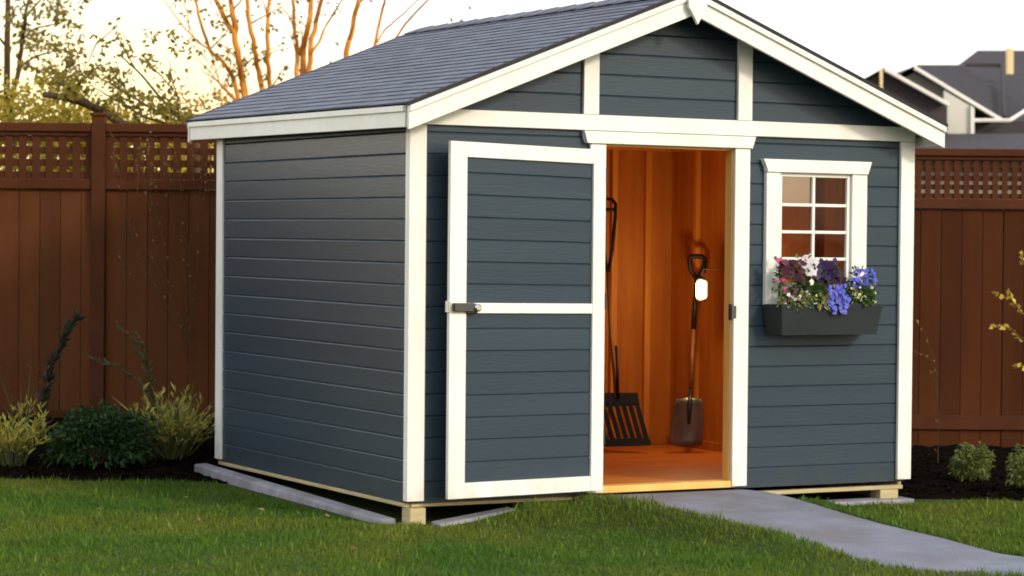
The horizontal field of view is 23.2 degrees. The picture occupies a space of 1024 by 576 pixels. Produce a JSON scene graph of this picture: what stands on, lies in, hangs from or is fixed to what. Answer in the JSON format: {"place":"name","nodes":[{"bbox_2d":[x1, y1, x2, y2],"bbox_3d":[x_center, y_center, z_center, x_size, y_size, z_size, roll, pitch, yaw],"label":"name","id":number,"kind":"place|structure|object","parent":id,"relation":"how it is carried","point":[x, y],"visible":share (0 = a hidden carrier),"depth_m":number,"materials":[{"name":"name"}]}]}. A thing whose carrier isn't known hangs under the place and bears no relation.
{"place":"outdoors","nodes":[
{"label":"outdoors","id":0,"kind":"place"},
{"bbox_2d":[97,484,403,548],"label":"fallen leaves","id":1,"kind":"object","parent":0,"point":[352,547],"visible":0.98,"depth_m":13.96,"materials":[{"name":"brown plant"}]},
{"bbox_2d":[0,473,1023,575],"bbox_3d":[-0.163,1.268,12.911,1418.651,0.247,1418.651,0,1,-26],"label":"ground","id":2,"kind":"structure","parent":0,"point":[434,513],"depth_m":13.40,"materials":[{"name":"plant"}]},
{"bbox_2d":[0,0,92,188],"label":"leafy tree","id":3,"kind":"object","parent":2,"relation":"on","point":[8,19],"visible":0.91,"depth_m":25.89,"materials":[{"name":"green plant"}]},
{"bbox_2d":[0,64,109,188],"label":"leafy shrub","id":4,"kind":"object","parent":2,"relation":"on","point":[5,116],"visible":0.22,"depth_m":21.92,"materials":[{"name":"green plant"}]},
{"bbox_2d":[0,75,132,171],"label":"leafy shrub","id":5,"kind":"object","parent":2,"relation":"on","point":[62,106],"visible":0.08,"depth_m":22.47,"materials":[{"name":"green plant"}]},
{"bbox_2d":[0,112,216,417],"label":"wooden fence","id":6,"kind":"object","parent":2,"relation":"on","point":[62,230],"visible":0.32,"depth_m":18.99,"materials":[{"name":"brown wood"}]},
{"bbox_2d":[36,17,199,172],"bbox_3d":[-3.289,-0.607,21.228,1.536,3.434,1.409,1,1,2],"label":"leafy tree","id":7,"kind":"object","parent":2,"relation":"on","point":[73,96],"visible":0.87,"depth_m":21.11,"materials":[{"name":"green plant"}]},
{"bbox_2d":[69,108,212,189],"bbox_3d":[-3.301,-0.260,22.217,1.377,2.694,1.216,0,1,-26],"label":"leafy shrub","id":8,"kind":"object","parent":2,"relation":"on","point":[156,157],"visible":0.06,"depth_m":22.02,"materials":[{"name":"green plant"}]},
{"bbox_2d":[0,416,305,484],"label":"mulch bed","id":9,"kind":"object","parent":2,"relation":"on","point":[116,474],"visible":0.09,"depth_m":16.50,"materials":[{"name":"black soil"}]},
{"bbox_2d":[0,356,48,435],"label":"leafy shrub","id":10,"kind":"object","parent":9,"relation":"on","point":[28,385],"visible":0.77,"depth_m":17.20,"materials":[{"name":"green plant"}]},
{"bbox_2d":[0,395,70,467],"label":"leafy shrub","id":11,"kind":"object","parent":9,"relation":"on","point":[23,443],"visible":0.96,"depth_m":16.47,"materials":[{"name":"green plant"}]},
{"bbox_2d":[37,307,85,439],"bbox_3d":[-3.188,0.604,17.599,0.372,0.971,0.161,0,1,-6],"label":"tall frond","id":12,"kind":"object","parent":9,"relation":"on","point":[49,378],"visible":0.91,"depth_m":17.59,"materials":[{"name":"green plant"}]},
{"bbox_2d":[35,399,161,470],"bbox_3d":[-2.736,0.980,16.592,0.837,0.496,0.825,0,1,-26],"label":"leafy shrub","id":13,"kind":"object","parent":9,"relation":"on","point":[84,421],"visible":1,"depth_m":16.46,"materials":[{"name":"green plant"}]},
{"bbox_2d":[89,320,157,417],"bbox_3d":[-2.704,0.673,17.307,0.522,0.904,0.108,1,1,0],"label":"fern","id":14,"kind":"object","parent":9,"relation":"on","point":[141,355],"visible":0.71,"depth_m":17.30,"materials":[{"name":"green plant"}]},
{"bbox_2d":[110,128,211,400],"bbox_3d":[-2.663,-0.106,18.860,0.774,2.220,0.098,1,1,1],"label":"shrub","id":15,"kind":"object","parent":9,"relation":"on","point":[154,285],"visible":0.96,"depth_m":18.86,"materials":[{"name":"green plant"}]},
{"bbox_2d":[111,383,214,459],"bbox_3d":[-2.345,0.889,16.961,0.870,0.539,0.914,-1,2,-45],"label":"leafy shrub","id":16,"kind":"object","parent":9,"relation":"on","point":[180,432],"visible":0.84,"depth_m":16.89,"materials":[{"name":"green plant"}]},
{"bbox_2d":[160,79,234,172],"bbox_3d":[-2.907,-0.441,23.262,0.906,3.015,1.165,-1,2,-42],"label":"leafy shrub","id":17,"kind":"object","parent":2,"relation":"on","point":[218,98],"visible":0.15,"depth_m":23.12,"materials":[{"name":"orange plant"}]},
{"bbox_2d":[164,0,298,100],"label":"bare tree","id":18,"kind":"object","parent":2,"relation":"on","point":[239,61],"visible":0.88,"depth_m":24.99,"materials":[{"name":"orange plant"}]},
{"bbox_2d":[194,463,395,523],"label":"concrete kerb","id":19,"kind":"structure","parent":2,"relation":"on","point":[257,484],"depth_m":15.17,"materials":[{"name":"grey concrete"}]},
{"bbox_2d":[271,0,341,76],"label":"bare tree","id":20,"kind":"object","parent":2,"relation":"on","point":[300,51],"visible":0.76,"depth_m":25.02,"materials":[{"name":"orange plant"}]},
{"bbox_2d":[342,0,470,57],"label":"bare tree","id":21,"kind":"object","parent":2,"relation":"on","point":[352,31],"visible":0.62,"depth_m":24.90,"materials":[{"name":"orange plant"}]},
{"bbox_2d":[402,507,425,524],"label":"support block","id":22,"kind":"structure","parent":2,"relation":"on","point":[412,514],"depth_m":13.82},
{"bbox_2d":[431,507,514,526],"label":"concrete kerb","id":23,"kind":"structure","parent":2,"relation":"on","point":[466,518],"depth_m":13.88,"materials":[{"name":"grey concrete"}]},
{"bbox_2d":[186,0,947,506],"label":"garden shed","id":24,"kind":"structure","parent":2,"relation":"on","point":[414,238],"depth_m":14.72,"materials":[{"name":"paint"}]},
{"bbox_2d":[445,141,607,499],"bbox_3d":[0.096,0.177,13.967,1.046,1.975,0.092,0,1,-30],"label":"door","id":25,"kind":"structure","parent":24,"relation":"in","point":[526,302],"depth_m":13.97,"materials":[{"name":"paint"}]},
{"bbox_2d":[603,197,650,446],"bbox_3d":[0.756,0.229,17.074,0.394,1.702,0.315,1,1,0],"label":"slotted scoop","id":26,"kind":"object","parent":24,"relation":"in","point":[616,399],"visible":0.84,"depth_m":17.02,"materials":[{"name":"black plastic"}]},
{"bbox_2d":[670,254,706,446],"bbox_3d":[1.210,0.423,17.072,0.224,1.311,0.345,1,1,7],"label":"shovel","id":27,"kind":"object","parent":24,"relation":"in","point":[687,424],"visible":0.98,"depth_m":16.96,"materials":[{"name":"metal"}]},
{"bbox_2d":[696,267,724,300],"bbox_3d":[1.390,-0.031,16.805,0.334,0.235,0.075,0,1,-26],"label":"lantern","id":28,"kind":"object","parent":24,"relation":"hanging from","point":[701,288],"visible":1,"depth_m":16.72,"materials":[{"name":"beige glass"}]},
{"bbox_2d":[760,159,871,303],"bbox_3d":[1.810,-0.329,14.909,0.763,0.869,0.068,0,1,-26],"label":"window","id":29,"kind":"structure","parent":24,"relation":"in","point":[854,233],"depth_m":14.90,"materials":[{"name":"white paint"}]},
{"bbox_2d":[763,304,882,334],"bbox_3d":[1.855,0.184,14.825,0.745,0.184,0.167,0,1,-26],"label":"window box","id":30,"kind":"object","parent":24,"relation":"attached to","point":[784,319],"visible":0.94,"depth_m":14.73,"materials":[{"name":"paint"}]},
{"bbox_2d":[771,256,790,303],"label":"flowering plant","id":31,"kind":"object","parent":30,"relation":"on","point":[777,260],"visible":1,"depth_m":14.67,"materials":[{"name":"pink plant"}]},
{"bbox_2d":[773,258,806,303],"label":"flowering plant","id":32,"kind":"object","parent":30,"relation":"on","point":[786,268],"visible":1,"depth_m":14.66,"materials":[{"name":"purple plant"}]},
{"bbox_2d":[777,290,817,315],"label":"leafy plant","id":33,"kind":"object","parent":30,"relation":"on","point":[805,302],"visible":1,"depth_m":14.65,"materials":[{"name":"green plant"}]},
{"bbox_2d":[793,253,818,289],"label":"flowering plant","id":34,"kind":"object","parent":30,"relation":"on","point":[810,268],"visible":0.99,"depth_m":14.70,"materials":[{"name":"white plant"}]},
{"bbox_2d":[790,276,828,308],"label":"leafy plant","id":35,"kind":"object","parent":30,"relation":"on","point":[812,285],"visible":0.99,"depth_m":14.71,"materials":[{"name":"green plant"}]},
{"bbox_2d":[815,292,833,311],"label":"leafy plant","id":36,"kind":"object","parent":30,"relation":"on","point":[826,297],"visible":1,"depth_m":14.72,"materials":[{"name":"green plant"}]},
{"bbox_2d":[812,257,839,303],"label":"flowering plant","id":37,"kind":"object","parent":30,"relation":"on","point":[828,271],"visible":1,"depth_m":14.78,"materials":[{"name":"purple plant"}]},
{"bbox_2d":[808,267,847,295],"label":"flowering plant","id":38,"kind":"object","parent":30,"relation":"on","point":[840,279],"visible":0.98,"depth_m":14.84,"materials":[{"name":"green plant"}]},
{"bbox_2d":[821,283,850,314],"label":"trailing plant","id":39,"kind":"object","parent":30,"relation":"on","point":[842,297],"visible":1,"depth_m":14.74,"materials":[{"name":"blue plant"}]},
{"bbox_2d":[841,277,879,307],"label":"leafy plant","id":40,"kind":"object","parent":30,"relation":"on","point":[869,297],"visible":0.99,"depth_m":14.87,"materials":[{"name":"green plant"}]},
{"bbox_2d":[846,265,877,301],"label":"flowering plant","id":41,"kind":"object","parent":30,"relation":"on","point":[872,277],"visible":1,"depth_m":14.88,"materials":[{"name":"blue plant"}]},
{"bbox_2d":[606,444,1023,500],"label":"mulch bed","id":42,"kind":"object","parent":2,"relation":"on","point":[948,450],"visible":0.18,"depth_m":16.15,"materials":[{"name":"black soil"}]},
{"bbox_2d":[0,414,1023,498],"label":"bark mulch","id":43,"kind":"object","parent":42,"relation":"on","point":[976,487],"visible":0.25,"depth_m":16.27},
{"bbox_2d":[915,319,939,462],"bbox_3d":[2.927,0.746,17.591,0.181,1.049,0.080,1,1,6],"label":"climbing plant","id":44,"kind":"object","parent":42,"relation":"on","point":[935,391],"visible":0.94,"depth_m":17.60,"materials":[{"name":"brown plant"}]},
{"bbox_2d":[947,441,995,480],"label":"box shrub","id":45,"kind":"object","parent":42,"relation":"on","point":[962,471],"visible":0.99,"depth_m":16.45,"materials":[{"name":"green plant"}]},
{"bbox_2d":[989,250,1023,370],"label":"young tree","id":46,"kind":"object","parent":42,"relation":"on","point":[1006,327],"visible":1,"depth_m":17.20,"materials":[{"name":"yellow plant"}]},
{"bbox_2d":[1005,443,1023,488],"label":"box shrub","id":47,"kind":"object","parent":42,"relation":"on","point":[1013,461],"visible":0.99,"depth_m":15.73,"materials":[{"name":"green plant"}]},
{"bbox_2d":[818,497,913,505],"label":"paving slab","id":48,"kind":"structure","parent":2,"relation":"on","point":[869,500],"depth_m":15.10,"materials":[{"name":"concrete"}]},
{"bbox_2d":[870,489,897,498],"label":"support block","id":49,"kind":"structure","parent":2,"relation":"on","point":[888,493],"depth_m":15.21,"materials":[{"name":"beige wood"}]},
{"bbox_2d":[864,48,1023,208],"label":"neighbour house","id":50,"kind":"structure","parent":2,"relation":"on","point":[975,100],"depth_m":36.00,"materials":[{"name":"paint"}]},
{"bbox_2d":[911,148,1023,446],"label":"wooden fence","id":51,"kind":"object","parent":2,"relation":"on","point":[968,247],"visible":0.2,"depth_m":19.24,"materials":[{"name":"brown wood"}]},
{"bbox_2d":[0,0,1023,171],"label":"sky","id":52,"kind":"structure","parent":0,"point":[863,37],"materials":[{"name":"white"}]},
{"bbox_2d":[589,489,1023,575],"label":"path","id":53,"kind":"structure","parent":0,"point":[861,538],"depth_m":13.27,"materials":[{"name":"concrete"}]}
]}

